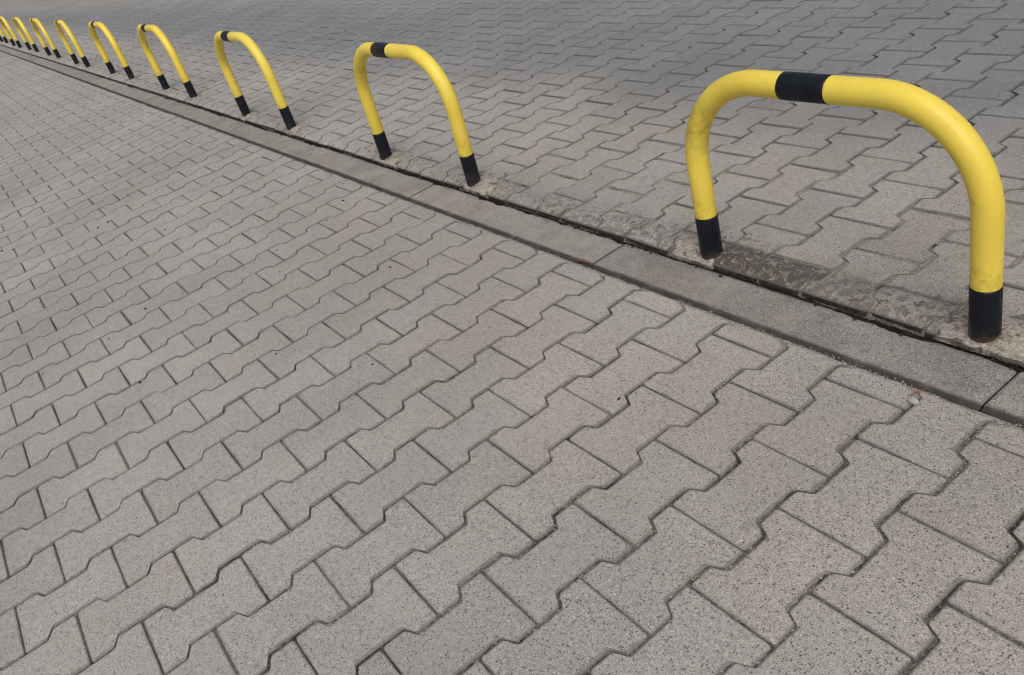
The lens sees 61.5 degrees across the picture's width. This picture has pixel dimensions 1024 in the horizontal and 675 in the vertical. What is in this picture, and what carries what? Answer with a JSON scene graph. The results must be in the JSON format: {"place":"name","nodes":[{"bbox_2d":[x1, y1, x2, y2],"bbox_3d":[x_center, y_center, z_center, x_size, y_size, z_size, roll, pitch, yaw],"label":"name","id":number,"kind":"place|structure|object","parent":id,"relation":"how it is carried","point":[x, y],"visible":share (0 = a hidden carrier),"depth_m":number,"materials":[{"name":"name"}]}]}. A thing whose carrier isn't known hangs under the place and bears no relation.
{"place":"outdoors","nodes":[
{"label":"outdoors","id":0,"kind":"place"},
{"bbox_2d":[0,0,1023,674],"bbox_3d":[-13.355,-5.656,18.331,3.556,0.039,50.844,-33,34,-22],"label":"footpath","id":1,"kind":"structure","parent":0,"point":[902,581],"depth_m":1.71,"materials":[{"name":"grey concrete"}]},
{"bbox_2d":[1,98,620,595],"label":"dirt crumbs","id":2,"kind":"object","parent":1,"relation":"on","point":[257,190],"visible":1,"depth_m":2.82,"materials":[{"name":"soil"}]},
{"bbox_2d":[2,174,1019,674],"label":"joint grit","id":3,"kind":"object","parent":1,"relation":"on","point":[520,484],"visible":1,"depth_m":1.56,"materials":[{"name":"grey gravel"}]},
{"bbox_2d":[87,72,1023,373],"bbox_3d":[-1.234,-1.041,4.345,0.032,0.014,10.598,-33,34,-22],"label":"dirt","id":4,"kind":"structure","parent":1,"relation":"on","point":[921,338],"depth_m":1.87,"materials":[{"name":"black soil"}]},
{"bbox_2d":[143,103,1021,432],"bbox_3d":[-0.838,-0.710,3.597,0.036,0.004,6.246,-33,34,-22],"label":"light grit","id":5,"kind":"object","parent":1,"relation":"on","point":[633,285],"visible":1,"depth_m":1.77,"materials":[{"name":"grey gravel"}]},
{"bbox_2d":[907,397,918,404],"bbox_3d":[0.681,0.107,1.462,0.013,0.010,0.020,-33,34,-22],"label":"pebble","id":6,"kind":"object","parent":1,"relation":"on","point":[912,401],"visible":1,"depth_m":1.46,"materials":[{"name":"white stone"}]},
{"bbox_2d":[908,384,937,395],"bbox_3d":[0.705,0.090,1.475,0.055,0.005,0.004,-20,31,-1],"label":"twig","id":7,"kind":"object","parent":1,"relation":"on","point":[920,390],"visible":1,"depth_m":1.47,"materials":[{"name":"brown wood"}]},
{"bbox_2d":[0,0,1023,360],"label":"road","id":8,"kind":"structure","parent":0,"point":[664,62],"depth_m":2.98,"materials":[{"name":"grey concrete"}]},
{"bbox_2d":[47,54,1023,367],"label":"mortar","id":9,"kind":"object","parent":8,"relation":"on","point":[1007,344],"visible":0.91,"depth_m":1.57,"materials":[{"name":"grey concrete"}]},
{"bbox_2d":[157,83,954,317],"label":"mortar crumbs","id":10,"kind":"object","parent":8,"relation":"on","point":[514,191],"visible":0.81,"depth_m":2.77,"materials":[{"name":"grey concrete"}]},
{"label":"ground","id":11,"kind":"structure","parent":0,"visible":0},
{"bbox_2d":[1,45,186,177],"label":"sand bed","id":12,"kind":"object","parent":11,"relation":"on","point":[70,100],"visible":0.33,"depth_m":6.71,"materials":[{"name":"grey sand"}]},
{"bbox_2d":[0,28,8,42],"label":"hoop barrier","id":13,"kind":"object","parent":12,"relation":"on","point":[3,37],"visible":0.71,"depth_m":14.34,"materials":[{"name":"yellow metal"}]},
{"bbox_2d":[0,16,21,47],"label":"hoop barrier","id":14,"kind":"object","parent":12,"relation":"on","point":[2,19],"visible":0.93,"depth_m":12.76,"materials":[{"name":"yellow metal"}]},
{"bbox_2d":[12,17,38,51],"bbox_3d":[-6.563,-4.065,11.621,0.048,0.518,0.808,-33,34,-22],"label":"hoop barrier","id":15,"kind":"object","parent":12,"relation":"on","point":[15,20],"visible":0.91,"depth_m":11.39,"materials":[{"name":"yellow metal"}]},
{"bbox_2d":[30,18,60,58],"bbox_3d":[-5.495,-3.501,10.141,0.048,0.518,0.788,-33,34,-22],"label":"hoop barrier","id":16,"kind":"object","parent":12,"relation":"on","point":[33,21],"visible":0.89,"depth_m":9.92,"materials":[{"name":"yellow metal"}]},
{"bbox_2d":[54,20,90,67],"bbox_3d":[-4.394,-2.913,8.604,0.048,0.520,0.688,-33,34,-22],"label":"hoop barrier","id":17,"kind":"object","parent":12,"relation":"on","point":[58,23],"visible":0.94,"depth_m":8.42,"materials":[{"name":"yellow metal"}]},
{"bbox_2d":[88,21,134,79],"bbox_3d":[-3.335,-2.364,7.157,0.052,0.519,0.790,-33,34,-22],"label":"hoop barrier","id":18,"kind":"object","parent":12,"relation":"on","point":[92,25],"visible":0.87,"depth_m":6.93,"materials":[{"name":"yellow metal"}]},
{"bbox_2d":[137,24,196,97],"bbox_3d":[-2.301,-1.816,5.717,0.049,0.524,0.746,-33,34,-22],"label":"hoop barrier","id":19,"kind":"object","parent":12,"relation":"on","point":[142,29],"visible":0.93,"depth_m":5.51,"materials":[{"name":"yellow metal"}]},
{"bbox_2d":[0,45,1023,427],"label":"kerb","id":20,"kind":"structure","parent":12,"relation":"on","point":[964,379],"depth_m":1.98,"materials":[{"name":"concrete"}]},
{"bbox_2d":[576,259,590,263],"bbox_3d":[0.183,-0.196,2.216,0.009,0.006,0.057,-38,36,-29],"label":"dry leaf","id":21,"kind":"object","parent":20,"relation":"on","point":[584,260],"visible":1,"depth_m":2.21,"materials":[{"name":"brown plant"}]},
{"bbox_2d":[214,31,296,130],"bbox_3d":[-1.308,-1.277,4.323,0.052,0.520,0.728,-33,34,-22],"label":"hoop barrier","id":22,"kind":"object","parent":11,"relation":"on","point":[249,44],"visible":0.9,"depth_m":4.12,"materials":[{"name":"yellow metal"}]},
{"bbox_2d":[353,42,480,186],"bbox_3d":[-0.358,-0.769,3.001,0.049,0.521,0.729,-33,34,-22],"label":"hoop barrier","id":23,"kind":"object","parent":11,"relation":"on","point":[427,63],"visible":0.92,"depth_m":2.79,"materials":[{"name":"yellow metal"}]},
{"bbox_2d":[685,70,1005,342],"bbox_3d":[0.607,-0.266,1.686,0.070,0.508,0.707,-33,34,-22],"label":"hoop barrier","id":24,"kind":"object","parent":11,"relation":"on","point":[951,130],"visible":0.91,"depth_m":1.47,"materials":[{"name":"yellow metal"}]}
]}

